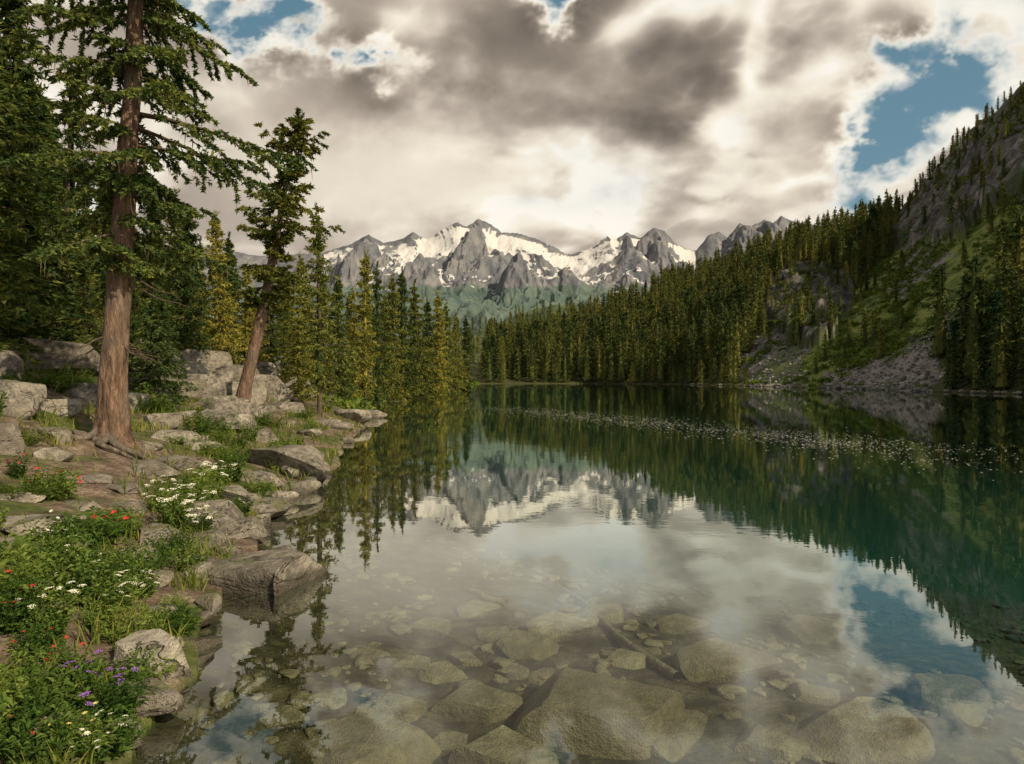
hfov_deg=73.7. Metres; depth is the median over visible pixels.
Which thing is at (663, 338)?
conifer tree
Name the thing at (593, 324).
conifer tree
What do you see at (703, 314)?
conifer tree
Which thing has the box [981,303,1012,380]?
conifer tree
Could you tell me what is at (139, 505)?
boulder
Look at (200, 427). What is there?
plant
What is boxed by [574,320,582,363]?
conifer tree
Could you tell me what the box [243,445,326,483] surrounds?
boulder
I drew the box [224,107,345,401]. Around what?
pine tree
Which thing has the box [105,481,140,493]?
boulder
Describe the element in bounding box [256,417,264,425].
plant
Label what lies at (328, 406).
shrub
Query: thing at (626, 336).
conifer tree
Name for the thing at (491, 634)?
submerged rock
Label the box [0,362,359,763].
grass
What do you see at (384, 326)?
conifer tree
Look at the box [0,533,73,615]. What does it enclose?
plant
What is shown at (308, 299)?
conifer tree
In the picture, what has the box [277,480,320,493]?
boulder
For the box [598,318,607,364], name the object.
conifer tree
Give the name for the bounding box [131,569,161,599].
flowering plant
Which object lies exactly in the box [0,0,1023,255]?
sky
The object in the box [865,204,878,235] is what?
conifer tree
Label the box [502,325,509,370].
conifer tree
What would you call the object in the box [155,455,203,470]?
boulder
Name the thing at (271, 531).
boulder
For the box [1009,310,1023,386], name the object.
conifer tree
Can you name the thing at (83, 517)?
boulder
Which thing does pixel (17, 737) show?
flowering plant
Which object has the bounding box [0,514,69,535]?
boulder
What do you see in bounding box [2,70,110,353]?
conifer tree
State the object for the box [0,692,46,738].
plant
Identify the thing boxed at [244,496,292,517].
boulder
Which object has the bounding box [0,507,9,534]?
plant
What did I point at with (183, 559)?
boulder
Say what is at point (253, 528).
boulder
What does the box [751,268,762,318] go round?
conifer tree
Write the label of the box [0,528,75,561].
plant
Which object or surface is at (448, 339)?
conifer tree
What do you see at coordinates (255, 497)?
boulder
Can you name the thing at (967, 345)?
conifer tree
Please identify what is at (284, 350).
conifer tree
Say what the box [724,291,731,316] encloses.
conifer tree
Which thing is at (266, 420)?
plant
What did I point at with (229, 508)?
boulder
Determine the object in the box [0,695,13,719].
plant
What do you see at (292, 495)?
boulder
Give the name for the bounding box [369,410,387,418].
boulder
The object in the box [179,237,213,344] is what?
conifer tree
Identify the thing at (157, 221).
conifer tree
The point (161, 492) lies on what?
flowering plant
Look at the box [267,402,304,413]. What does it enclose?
boulder
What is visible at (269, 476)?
boulder
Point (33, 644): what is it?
flowering plant
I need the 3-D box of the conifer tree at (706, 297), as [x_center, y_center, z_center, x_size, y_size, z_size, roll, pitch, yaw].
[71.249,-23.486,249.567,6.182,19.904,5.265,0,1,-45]
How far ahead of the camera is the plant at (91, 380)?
18.07 m
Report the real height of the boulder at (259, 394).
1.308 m
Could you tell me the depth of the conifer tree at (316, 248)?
29.82 m
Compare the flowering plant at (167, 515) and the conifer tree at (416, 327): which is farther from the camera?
the conifer tree at (416, 327)
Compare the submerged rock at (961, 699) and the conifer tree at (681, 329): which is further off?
the conifer tree at (681, 329)
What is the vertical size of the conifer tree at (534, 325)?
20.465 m
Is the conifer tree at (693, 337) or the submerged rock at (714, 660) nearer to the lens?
the submerged rock at (714, 660)
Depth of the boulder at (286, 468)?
13.82 m
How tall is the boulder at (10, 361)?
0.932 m
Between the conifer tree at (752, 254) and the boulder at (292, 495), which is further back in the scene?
the conifer tree at (752, 254)
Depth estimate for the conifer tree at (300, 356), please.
32.88 m
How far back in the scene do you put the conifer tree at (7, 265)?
16.62 m
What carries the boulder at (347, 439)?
on the ground at (730, 579)
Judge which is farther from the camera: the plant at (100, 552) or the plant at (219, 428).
the plant at (219, 428)
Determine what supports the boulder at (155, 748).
on the ground at (730, 579)
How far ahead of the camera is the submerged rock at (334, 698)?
5.15 m
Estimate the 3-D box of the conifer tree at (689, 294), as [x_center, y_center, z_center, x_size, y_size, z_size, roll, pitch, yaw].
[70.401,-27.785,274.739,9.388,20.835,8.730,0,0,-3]
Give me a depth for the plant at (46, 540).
6.29 m
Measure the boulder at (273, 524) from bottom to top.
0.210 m
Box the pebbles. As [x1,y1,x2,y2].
[177,546,1023,763]
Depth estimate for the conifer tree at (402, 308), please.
65.89 m
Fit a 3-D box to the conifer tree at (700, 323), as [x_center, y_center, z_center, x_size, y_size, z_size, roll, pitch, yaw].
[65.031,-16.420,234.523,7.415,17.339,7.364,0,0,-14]
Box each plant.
[0,391,7,410]
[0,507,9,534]
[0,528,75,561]
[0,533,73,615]
[0,534,51,594]
[0,537,7,558]
[0,570,48,636]
[0,642,49,689]
[0,655,28,732]
[0,662,83,717]
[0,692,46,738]
[0,693,78,763]
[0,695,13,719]
[0,712,45,760]
[5,450,32,479]
[6,625,64,662]
[13,600,74,646]
[15,509,83,553]
[15,580,85,627]
[20,461,82,500]
[23,466,55,492]
[25,549,81,571]
[27,519,81,545]
[28,527,76,559]
[29,523,116,605]
[31,377,56,387]
[33,648,118,696]
[35,700,101,750]
[39,544,101,572]
[41,572,65,598]
[42,634,88,680]
[45,367,89,392]
[45,656,131,718]
[47,707,99,755]
[49,712,114,761]
[51,506,132,547]
[52,567,100,589]
[57,707,147,763]
[68,568,141,611]
[69,667,144,720]
[74,375,96,382]
[74,592,120,630]
[77,506,137,532]
[78,671,157,718]
[79,570,141,612]
[80,570,131,613]
[81,663,123,685]
[83,559,113,579]
[84,541,119,570]
[87,542,162,590]
[92,500,135,532]
[94,598,168,646]
[102,539,149,583]
[108,549,132,571]
[112,643,158,683]
[116,653,184,680]
[122,506,146,537]
[124,538,172,569]
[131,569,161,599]
[136,385,160,404]
[138,394,157,412]
[142,475,184,513]
[143,523,194,556]
[146,483,195,528]
[152,603,204,634]
[153,396,178,412]
[161,588,189,612]
[164,434,186,443]
[166,537,212,571]
[170,483,218,501]
[177,459,230,500]
[180,410,212,435]
[182,503,216,531]
[183,406,204,412]
[192,434,206,441]
[197,463,228,478]
[198,429,236,442]
[198,441,220,454]
[201,444,237,458]
[207,419,234,433]
[212,460,237,485]
[213,442,251,482]
[230,437,247,448]
[230,491,254,516]
[233,435,246,448]
[239,418,260,441]
[239,478,275,492]
[254,408,273,425]
[255,484,274,497]
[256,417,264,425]
[261,433,294,447]
[261,437,280,470]
[270,436,294,445]
[289,435,305,443]
[299,419,318,430]
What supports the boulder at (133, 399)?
on the ground at (730, 579)
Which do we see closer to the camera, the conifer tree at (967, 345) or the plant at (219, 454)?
the plant at (219, 454)
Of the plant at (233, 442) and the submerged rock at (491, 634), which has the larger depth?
the plant at (233, 442)
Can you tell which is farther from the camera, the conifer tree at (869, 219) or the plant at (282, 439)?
the conifer tree at (869, 219)
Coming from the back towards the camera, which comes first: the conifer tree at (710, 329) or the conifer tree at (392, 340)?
the conifer tree at (710, 329)
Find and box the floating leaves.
[506,408,1017,472]
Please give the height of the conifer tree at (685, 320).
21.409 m
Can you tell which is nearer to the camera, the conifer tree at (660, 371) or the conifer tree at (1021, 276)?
the conifer tree at (1021, 276)
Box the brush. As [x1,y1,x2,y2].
[313,85,1023,409]
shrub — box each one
[0,473,56,499]
[1,366,54,384]
[21,426,48,446]
[42,362,94,383]
[155,472,209,491]
[185,410,227,427]
[209,442,250,461]
[231,420,266,432]
[254,413,287,427]
[285,407,318,418]
[311,401,336,409]
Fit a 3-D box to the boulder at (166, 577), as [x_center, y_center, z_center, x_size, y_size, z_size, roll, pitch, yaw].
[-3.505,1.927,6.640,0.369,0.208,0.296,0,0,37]
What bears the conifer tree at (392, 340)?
on the ground at (730, 579)
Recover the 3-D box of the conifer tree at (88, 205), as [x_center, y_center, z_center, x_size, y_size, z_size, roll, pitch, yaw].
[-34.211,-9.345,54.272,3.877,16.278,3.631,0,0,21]
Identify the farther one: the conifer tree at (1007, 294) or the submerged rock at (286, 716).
the conifer tree at (1007, 294)
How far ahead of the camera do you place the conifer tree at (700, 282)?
289.00 m
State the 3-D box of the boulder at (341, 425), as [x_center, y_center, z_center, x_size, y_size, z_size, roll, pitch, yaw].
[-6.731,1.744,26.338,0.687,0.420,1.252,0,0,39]
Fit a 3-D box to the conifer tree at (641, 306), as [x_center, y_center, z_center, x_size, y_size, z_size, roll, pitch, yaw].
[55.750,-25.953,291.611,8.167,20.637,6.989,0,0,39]
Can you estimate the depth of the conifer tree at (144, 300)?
37.39 m
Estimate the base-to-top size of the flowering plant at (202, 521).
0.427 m
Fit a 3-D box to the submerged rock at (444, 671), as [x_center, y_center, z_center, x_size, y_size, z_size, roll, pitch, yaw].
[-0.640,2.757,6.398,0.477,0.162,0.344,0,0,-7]
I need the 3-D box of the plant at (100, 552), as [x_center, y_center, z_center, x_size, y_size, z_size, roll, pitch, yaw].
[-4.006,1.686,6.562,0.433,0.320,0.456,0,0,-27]
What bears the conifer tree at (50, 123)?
on the ground at (730, 579)
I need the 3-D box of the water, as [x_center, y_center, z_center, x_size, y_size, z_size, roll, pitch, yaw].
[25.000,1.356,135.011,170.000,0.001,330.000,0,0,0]
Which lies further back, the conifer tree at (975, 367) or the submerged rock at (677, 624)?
the conifer tree at (975, 367)
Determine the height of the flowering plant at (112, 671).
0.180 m
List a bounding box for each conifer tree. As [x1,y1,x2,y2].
[0,0,102,353]
[0,0,318,462]
[0,22,69,376]
[0,49,49,334]
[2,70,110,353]
[2,82,89,340]
[23,65,60,316]
[24,80,51,279]
[46,117,67,339]
[46,122,93,298]
[64,223,103,349]
[75,185,99,311]
[89,164,150,350]
[89,207,104,325]
[101,283,147,371]
[128,284,198,411]
[132,206,185,341]
[134,270,177,339]
[142,187,211,349]
[162,215,214,362]
[170,226,204,347]
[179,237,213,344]
[193,210,250,361]
[202,246,243,364]
[207,248,238,346]
[210,231,244,341]
[234,261,270,363]
[234,302,260,362]
[257,291,290,373]
[263,319,268,353]
[267,251,323,403]
[267,286,306,364]
[273,270,296,366]
[276,314,296,383]
[291,201,364,415]
[302,296,314,362]
[310,272,344,392]
[316,272,357,400]
[343,286,373,392]
[343,291,359,387]
[344,246,380,404]
[357,261,400,406]
[359,293,375,361]
[369,298,398,386]
[380,269,410,401]
[390,266,421,400]
[396,278,439,398]
[407,302,417,378]
[411,297,441,395]
[412,316,424,358]
[420,290,452,394]
[434,300,460,393]
[448,311,468,391]
[458,314,475,389]
[480,336,494,382]
[482,323,489,359]
[489,331,499,380]
[494,321,510,369]
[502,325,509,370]
[510,330,523,375]
[515,319,519,344]
[523,326,536,366]
[524,330,540,373]
[524,334,538,381]
[531,316,539,355]
[535,316,539,344]
[537,325,554,374]
[541,318,550,345]
[550,314,558,341]
[558,311,567,336]
[560,334,571,382]
[561,317,575,361]
[563,321,577,374]
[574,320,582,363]
[577,329,598,382]
[588,313,594,358]
[589,317,595,354]
[589,327,597,378]
[593,320,601,350]
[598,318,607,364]
[601,307,607,343]
[601,319,615,366]
[601,329,618,383]
[613,327,629,382]
[615,319,623,358]
[621,308,630,351]
[623,319,631,372]
[628,316,636,364]
[629,321,647,373]
[635,297,640,315]
[635,298,647,327]
[635,326,649,382]
[639,317,647,365]
[648,300,660,334]
[648,337,669,383]
[650,309,662,352]
[653,322,667,369]
[655,331,668,380]
[660,301,668,344]
[665,322,677,362]
[672,287,686,324]
[673,304,680,352]
[675,305,690,357]
[676,317,684,362]
[679,301,688,323]
[682,324,692,374]
[684,287,693,330]
[685,315,698,357]
[685,325,698,379]
[686,285,697,312]
[687,296,694,332]
[691,332,708,381]
[695,278,703,299]
[696,310,704,356]
[697,299,705,340]
[697,299,712,355]
[702,316,710,368]
[703,291,709,315]
[704,315,720,359]
[704,324,713,368]
[705,282,712,308]
[708,290,714,324]
[712,281,725,316]
[712,294,718,330]
[713,272,726,317]
[714,300,726,368]
[715,328,729,377]
[716,317,721,361]
[720,314,734,366]
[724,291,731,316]
[724,304,747,371]
[725,261,735,302]
[725,303,738,344]
[727,336,742,384]
[728,286,736,334]
[732,283,743,326]
[735,278,743,311]
[739,300,755,352]
[741,280,747,326]
[741,285,758,329]
[746,271,762,323]
[747,298,759,348]
[748,249,754,278]
[749,285,759,328]
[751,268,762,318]
[756,263,763,302]
[759,248,767,296]
[789,293,802,346]
[818,216,832,260]
[834,221,846,269]
[844,233,858,282]
[847,222,866,269]
[850,241,861,288]
[863,215,877,259]
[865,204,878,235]
[867,204,880,245]
[923,264,954,360]
[940,269,983,378]
[940,314,964,389]
[953,250,993,383]
[957,266,993,368]
[959,311,984,387]
[965,324,987,390]
[971,281,1021,393]
[980,292,994,364]
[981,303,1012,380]
[982,256,1019,363]
[985,311,1019,390]
[986,204,1023,329]
[988,211,1012,298]
[1005,282,1023,371]
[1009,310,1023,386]
[1010,269,1023,333]
[1011,263,1023,331]
[1015,319,1023,390]
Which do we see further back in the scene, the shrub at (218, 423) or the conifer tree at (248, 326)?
the conifer tree at (248, 326)
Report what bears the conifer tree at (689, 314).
on the ground at (730, 579)
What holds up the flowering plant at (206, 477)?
on the ground at (730, 579)
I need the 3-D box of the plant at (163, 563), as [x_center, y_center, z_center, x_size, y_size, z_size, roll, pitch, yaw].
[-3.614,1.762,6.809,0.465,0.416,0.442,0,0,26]
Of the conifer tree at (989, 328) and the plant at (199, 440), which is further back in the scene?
the conifer tree at (989, 328)
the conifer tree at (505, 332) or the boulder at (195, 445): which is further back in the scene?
the conifer tree at (505, 332)
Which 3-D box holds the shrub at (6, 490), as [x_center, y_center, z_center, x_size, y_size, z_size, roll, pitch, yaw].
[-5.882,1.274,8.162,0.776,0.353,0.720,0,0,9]
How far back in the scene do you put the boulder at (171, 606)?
5.88 m
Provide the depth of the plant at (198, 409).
17.99 m
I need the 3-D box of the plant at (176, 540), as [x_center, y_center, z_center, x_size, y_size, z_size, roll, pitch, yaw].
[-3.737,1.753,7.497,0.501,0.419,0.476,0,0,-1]
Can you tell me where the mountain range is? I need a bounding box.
[164,216,814,354]
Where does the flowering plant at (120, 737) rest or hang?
on the ground at (730, 579)
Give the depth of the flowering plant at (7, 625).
4.88 m
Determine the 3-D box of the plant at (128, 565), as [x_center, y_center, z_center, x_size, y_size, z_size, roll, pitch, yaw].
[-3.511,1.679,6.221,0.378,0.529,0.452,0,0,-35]
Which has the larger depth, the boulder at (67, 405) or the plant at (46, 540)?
the boulder at (67, 405)
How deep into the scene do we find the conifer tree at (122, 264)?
12.26 m
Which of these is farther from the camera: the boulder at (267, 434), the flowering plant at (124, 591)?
the boulder at (267, 434)
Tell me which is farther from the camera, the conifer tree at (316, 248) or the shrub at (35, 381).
the conifer tree at (316, 248)
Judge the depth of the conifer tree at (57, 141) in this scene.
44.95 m
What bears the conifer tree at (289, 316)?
on the ground at (730, 579)
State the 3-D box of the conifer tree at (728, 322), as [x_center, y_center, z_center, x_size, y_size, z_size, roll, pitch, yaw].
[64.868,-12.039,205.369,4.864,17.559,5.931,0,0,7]
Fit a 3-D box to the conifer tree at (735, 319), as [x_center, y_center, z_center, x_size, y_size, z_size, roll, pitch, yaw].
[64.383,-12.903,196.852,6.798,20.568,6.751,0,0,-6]
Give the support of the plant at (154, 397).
on the ground at (730, 579)
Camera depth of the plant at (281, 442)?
16.02 m
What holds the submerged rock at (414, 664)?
on the ground at (730, 579)
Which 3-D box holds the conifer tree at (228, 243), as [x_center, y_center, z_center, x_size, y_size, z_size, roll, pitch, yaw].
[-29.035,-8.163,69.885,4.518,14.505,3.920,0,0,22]
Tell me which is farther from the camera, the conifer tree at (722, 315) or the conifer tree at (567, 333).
the conifer tree at (567, 333)
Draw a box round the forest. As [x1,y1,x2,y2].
[412,80,1023,384]
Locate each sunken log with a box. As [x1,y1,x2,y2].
[464,587,507,606]
[562,587,681,681]
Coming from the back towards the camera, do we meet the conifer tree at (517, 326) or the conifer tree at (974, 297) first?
the conifer tree at (517, 326)
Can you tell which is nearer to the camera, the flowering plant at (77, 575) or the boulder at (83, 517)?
the flowering plant at (77, 575)
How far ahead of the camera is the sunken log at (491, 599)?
8.80 m
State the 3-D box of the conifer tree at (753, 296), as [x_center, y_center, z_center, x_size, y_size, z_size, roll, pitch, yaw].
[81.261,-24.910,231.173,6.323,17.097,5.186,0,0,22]
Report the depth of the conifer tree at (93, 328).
21.84 m
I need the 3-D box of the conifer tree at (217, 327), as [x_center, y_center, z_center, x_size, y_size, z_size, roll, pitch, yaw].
[-14.117,-4.100,32.986,2.496,8.597,2.665,0,0,17]
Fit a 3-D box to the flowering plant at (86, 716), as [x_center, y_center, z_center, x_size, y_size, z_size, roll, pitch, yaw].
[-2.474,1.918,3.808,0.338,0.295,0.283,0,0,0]
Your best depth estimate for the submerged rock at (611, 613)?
8.56 m
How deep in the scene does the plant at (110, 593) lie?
5.62 m
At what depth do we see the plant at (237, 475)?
12.09 m
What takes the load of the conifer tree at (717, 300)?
on the ground at (730, 579)
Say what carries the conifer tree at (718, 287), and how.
on the ground at (730, 579)
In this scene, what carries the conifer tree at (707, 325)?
on the ground at (730, 579)
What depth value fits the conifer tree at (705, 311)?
228.54 m
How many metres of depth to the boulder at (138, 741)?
4.00 m
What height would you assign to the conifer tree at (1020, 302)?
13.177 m
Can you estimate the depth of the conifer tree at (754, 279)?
238.49 m
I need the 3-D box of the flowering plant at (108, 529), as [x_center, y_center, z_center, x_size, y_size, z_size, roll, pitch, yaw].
[-4.442,1.518,7.121,0.866,0.444,0.784,0,0,-31]
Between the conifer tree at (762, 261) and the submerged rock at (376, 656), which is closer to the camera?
the submerged rock at (376, 656)
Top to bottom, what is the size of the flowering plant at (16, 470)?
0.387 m
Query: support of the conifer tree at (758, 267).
on the ground at (730, 579)
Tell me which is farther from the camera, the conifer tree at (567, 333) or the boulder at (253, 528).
the conifer tree at (567, 333)
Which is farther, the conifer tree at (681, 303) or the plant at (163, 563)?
the conifer tree at (681, 303)
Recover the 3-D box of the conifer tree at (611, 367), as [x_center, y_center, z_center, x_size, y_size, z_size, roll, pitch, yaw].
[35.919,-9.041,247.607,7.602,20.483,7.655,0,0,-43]
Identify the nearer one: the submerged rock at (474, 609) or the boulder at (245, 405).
the submerged rock at (474, 609)
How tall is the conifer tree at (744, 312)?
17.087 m
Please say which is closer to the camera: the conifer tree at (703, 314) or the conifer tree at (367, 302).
the conifer tree at (367, 302)
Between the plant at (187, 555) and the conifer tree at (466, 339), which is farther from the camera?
the conifer tree at (466, 339)
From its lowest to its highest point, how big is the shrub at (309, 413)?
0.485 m
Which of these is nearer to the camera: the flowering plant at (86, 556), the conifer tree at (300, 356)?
the flowering plant at (86, 556)
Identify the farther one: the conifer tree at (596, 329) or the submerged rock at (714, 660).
the conifer tree at (596, 329)
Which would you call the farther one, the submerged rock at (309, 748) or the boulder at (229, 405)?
the boulder at (229, 405)
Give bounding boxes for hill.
[396,305,578,361]
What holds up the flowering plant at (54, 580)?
on the ground at (730, 579)
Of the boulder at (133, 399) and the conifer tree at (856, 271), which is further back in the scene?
the conifer tree at (856, 271)
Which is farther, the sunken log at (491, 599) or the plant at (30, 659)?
the sunken log at (491, 599)
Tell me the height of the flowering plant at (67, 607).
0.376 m
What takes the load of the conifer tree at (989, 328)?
on the ground at (730, 579)
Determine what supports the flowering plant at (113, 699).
on the ground at (730, 579)
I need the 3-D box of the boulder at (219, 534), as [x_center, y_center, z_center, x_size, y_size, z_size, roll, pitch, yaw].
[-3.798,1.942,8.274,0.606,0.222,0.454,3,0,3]
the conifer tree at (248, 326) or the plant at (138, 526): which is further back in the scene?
the conifer tree at (248, 326)
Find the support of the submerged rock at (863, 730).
on the ground at (730, 579)
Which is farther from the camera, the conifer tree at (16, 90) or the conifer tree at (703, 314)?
the conifer tree at (703, 314)
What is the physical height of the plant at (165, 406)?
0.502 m
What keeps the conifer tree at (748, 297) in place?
on the ground at (730, 579)
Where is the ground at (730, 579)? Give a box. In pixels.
[0,83,1023,763]
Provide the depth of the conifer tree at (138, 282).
26.96 m
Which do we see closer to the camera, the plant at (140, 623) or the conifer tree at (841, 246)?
the plant at (140, 623)
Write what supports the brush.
on the ground at (730, 579)
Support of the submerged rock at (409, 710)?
on the ground at (730, 579)
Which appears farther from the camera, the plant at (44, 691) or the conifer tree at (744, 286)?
the conifer tree at (744, 286)
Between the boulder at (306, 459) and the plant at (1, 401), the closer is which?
the plant at (1, 401)
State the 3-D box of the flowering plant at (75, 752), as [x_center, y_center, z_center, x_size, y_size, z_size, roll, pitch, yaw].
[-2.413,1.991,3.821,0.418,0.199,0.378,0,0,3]
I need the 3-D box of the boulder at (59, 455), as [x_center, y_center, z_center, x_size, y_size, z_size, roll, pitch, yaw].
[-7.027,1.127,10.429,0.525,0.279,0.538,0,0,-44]
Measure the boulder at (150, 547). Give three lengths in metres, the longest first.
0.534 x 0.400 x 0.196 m
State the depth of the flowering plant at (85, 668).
4.45 m
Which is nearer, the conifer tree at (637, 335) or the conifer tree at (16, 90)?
the conifer tree at (16, 90)
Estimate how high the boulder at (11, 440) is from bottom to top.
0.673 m
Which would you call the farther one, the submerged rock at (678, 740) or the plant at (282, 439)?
the plant at (282, 439)
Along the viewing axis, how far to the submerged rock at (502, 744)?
4.82 m
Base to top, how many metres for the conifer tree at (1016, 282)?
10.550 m
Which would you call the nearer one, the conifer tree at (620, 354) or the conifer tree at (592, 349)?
the conifer tree at (620, 354)
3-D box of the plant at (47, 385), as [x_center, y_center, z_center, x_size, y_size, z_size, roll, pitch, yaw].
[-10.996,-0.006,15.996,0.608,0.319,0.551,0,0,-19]
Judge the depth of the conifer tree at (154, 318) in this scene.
18.23 m
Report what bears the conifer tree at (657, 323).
on the ground at (730, 579)
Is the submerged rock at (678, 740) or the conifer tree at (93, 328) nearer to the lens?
the submerged rock at (678, 740)
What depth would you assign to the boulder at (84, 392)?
15.94 m
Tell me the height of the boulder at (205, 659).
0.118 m
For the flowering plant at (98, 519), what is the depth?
7.61 m
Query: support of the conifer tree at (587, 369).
on the ground at (730, 579)
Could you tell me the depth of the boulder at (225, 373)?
29.38 m
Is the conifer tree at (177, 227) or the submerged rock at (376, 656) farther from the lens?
the conifer tree at (177, 227)
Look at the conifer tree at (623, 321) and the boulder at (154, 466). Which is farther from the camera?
the conifer tree at (623, 321)
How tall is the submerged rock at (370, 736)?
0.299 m
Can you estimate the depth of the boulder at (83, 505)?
8.32 m
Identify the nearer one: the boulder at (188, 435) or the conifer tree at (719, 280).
the boulder at (188, 435)
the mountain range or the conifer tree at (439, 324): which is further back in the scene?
the mountain range
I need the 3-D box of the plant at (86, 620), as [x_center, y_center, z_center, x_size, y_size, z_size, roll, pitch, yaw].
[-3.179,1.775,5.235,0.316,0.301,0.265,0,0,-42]
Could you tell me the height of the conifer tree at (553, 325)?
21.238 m
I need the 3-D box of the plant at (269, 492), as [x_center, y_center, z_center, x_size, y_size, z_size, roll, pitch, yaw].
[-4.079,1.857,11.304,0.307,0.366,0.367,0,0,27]
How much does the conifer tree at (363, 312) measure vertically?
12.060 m
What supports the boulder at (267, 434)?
on the ground at (730, 579)
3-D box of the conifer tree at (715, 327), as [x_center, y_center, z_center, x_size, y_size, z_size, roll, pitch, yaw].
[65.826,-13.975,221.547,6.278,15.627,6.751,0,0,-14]
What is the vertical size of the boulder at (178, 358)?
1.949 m
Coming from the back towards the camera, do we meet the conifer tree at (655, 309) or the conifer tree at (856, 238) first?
the conifer tree at (655, 309)
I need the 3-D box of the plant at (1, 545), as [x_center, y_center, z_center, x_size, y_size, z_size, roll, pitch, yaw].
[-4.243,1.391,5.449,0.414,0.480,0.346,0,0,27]
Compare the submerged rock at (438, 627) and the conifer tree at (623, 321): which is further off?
the conifer tree at (623, 321)
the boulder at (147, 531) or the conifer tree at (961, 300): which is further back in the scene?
the conifer tree at (961, 300)
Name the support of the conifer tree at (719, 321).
on the ground at (730, 579)
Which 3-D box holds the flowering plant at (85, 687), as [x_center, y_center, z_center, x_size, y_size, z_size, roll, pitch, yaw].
[-2.661,1.881,4.266,0.389,0.337,0.504,0,0,15]
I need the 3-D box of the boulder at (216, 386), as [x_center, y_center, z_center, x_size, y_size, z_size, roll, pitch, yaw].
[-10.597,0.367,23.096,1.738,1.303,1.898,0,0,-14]
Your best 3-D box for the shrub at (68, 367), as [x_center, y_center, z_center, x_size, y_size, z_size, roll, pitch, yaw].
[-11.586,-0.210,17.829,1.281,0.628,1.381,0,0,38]
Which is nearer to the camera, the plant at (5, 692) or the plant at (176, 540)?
the plant at (5, 692)
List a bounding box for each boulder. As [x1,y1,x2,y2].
[0,350,24,379]
[0,379,46,419]
[0,421,25,455]
[0,492,45,502]
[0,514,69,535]
[0,537,43,555]
[2,335,99,378]
[32,447,74,461]
[35,427,71,443]
[40,399,81,417]
[63,499,104,510]
[64,383,97,405]
[67,473,114,483]
[67,515,87,526]
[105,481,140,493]
[108,718,141,750]
[109,500,148,513]
[112,628,192,680]
[115,545,159,561]
[117,676,183,716]
[128,372,151,392]
[128,393,150,410]
[130,341,186,375]
[130,459,181,476]
[136,733,174,762]
[137,523,181,549]
[137,568,173,586]
[142,441,164,450]
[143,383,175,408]
[144,412,182,428]
[147,603,177,615]
[150,429,200,443]
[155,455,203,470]
[167,555,202,565]
[173,379,211,401]
[175,410,196,419]
[175,636,184,648]
[177,349,232,371]
[179,499,243,518]
[180,686,198,704]
[182,440,227,450]
[182,559,214,576]
[183,362,212,374]
[183,374,226,395]
[184,530,227,550]
[185,610,216,627]
[186,513,248,538]
[187,399,240,411]
[190,636,222,654]
[195,593,221,612]
[197,545,329,614]
[198,409,256,431]
[198,651,213,668]
[199,395,239,404]
[212,365,258,381]
[213,486,251,501]
[214,542,242,556]
[225,382,266,405]
[230,373,293,401]
[234,362,279,378]
[234,516,270,539]
[236,493,261,503]
[238,398,254,417]
[239,429,278,442]
[241,470,283,486]
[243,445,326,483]
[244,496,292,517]
[251,405,275,417]
[253,513,270,528]
[258,356,296,379]
[265,490,298,500]
[266,528,273,534]
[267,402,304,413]
[270,522,285,526]
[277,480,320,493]
[279,465,298,478]
[285,380,316,397]
[297,429,321,437]
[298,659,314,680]
[303,476,316,480]
[315,419,341,424]
[324,461,332,474]
[325,422,353,430]
[334,409,371,423]
[341,437,354,442]
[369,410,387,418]
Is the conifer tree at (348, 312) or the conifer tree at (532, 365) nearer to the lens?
the conifer tree at (348, 312)
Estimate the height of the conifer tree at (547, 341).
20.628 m
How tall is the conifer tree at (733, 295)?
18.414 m
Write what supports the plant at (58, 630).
on the ground at (730, 579)
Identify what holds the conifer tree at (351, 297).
on the ground at (730, 579)
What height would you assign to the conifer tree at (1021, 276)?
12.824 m
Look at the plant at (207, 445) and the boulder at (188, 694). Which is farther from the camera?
the plant at (207, 445)
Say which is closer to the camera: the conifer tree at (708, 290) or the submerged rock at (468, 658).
the submerged rock at (468, 658)
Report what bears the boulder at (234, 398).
on the ground at (730, 579)
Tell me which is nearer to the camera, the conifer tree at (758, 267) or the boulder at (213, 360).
the boulder at (213, 360)
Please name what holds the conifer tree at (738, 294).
on the ground at (730, 579)
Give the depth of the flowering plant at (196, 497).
9.73 m
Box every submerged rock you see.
[259,705,309,728]
[296,734,321,758]
[311,708,441,763]
[313,688,346,709]
[349,647,389,663]
[372,692,426,723]
[393,655,429,674]
[408,617,450,637]
[418,660,467,683]
[430,680,523,723]
[432,731,467,756]
[446,650,479,665]
[448,725,558,763]
[455,600,500,617]
[471,626,509,641]
[495,629,559,660]
[495,664,529,677]
[512,667,684,759]
[523,611,594,641]
[528,669,545,685]
[575,604,623,623]
[606,648,650,669]
[650,709,707,762]
[656,613,710,634]
[672,638,779,682]
[734,724,810,763]
[778,614,850,644]
[785,682,840,705]
[794,696,935,763]
[900,673,991,725]
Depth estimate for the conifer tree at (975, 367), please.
98.81 m
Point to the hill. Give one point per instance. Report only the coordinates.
(482, 330)
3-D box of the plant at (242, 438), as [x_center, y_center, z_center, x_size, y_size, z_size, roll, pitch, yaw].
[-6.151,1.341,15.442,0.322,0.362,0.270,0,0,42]
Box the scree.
[739,226,957,390]
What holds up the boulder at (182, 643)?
on the ground at (730, 579)
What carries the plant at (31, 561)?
on the ground at (730, 579)
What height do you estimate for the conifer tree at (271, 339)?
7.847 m
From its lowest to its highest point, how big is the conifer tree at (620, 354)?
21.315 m
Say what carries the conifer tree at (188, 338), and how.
on the ground at (730, 579)

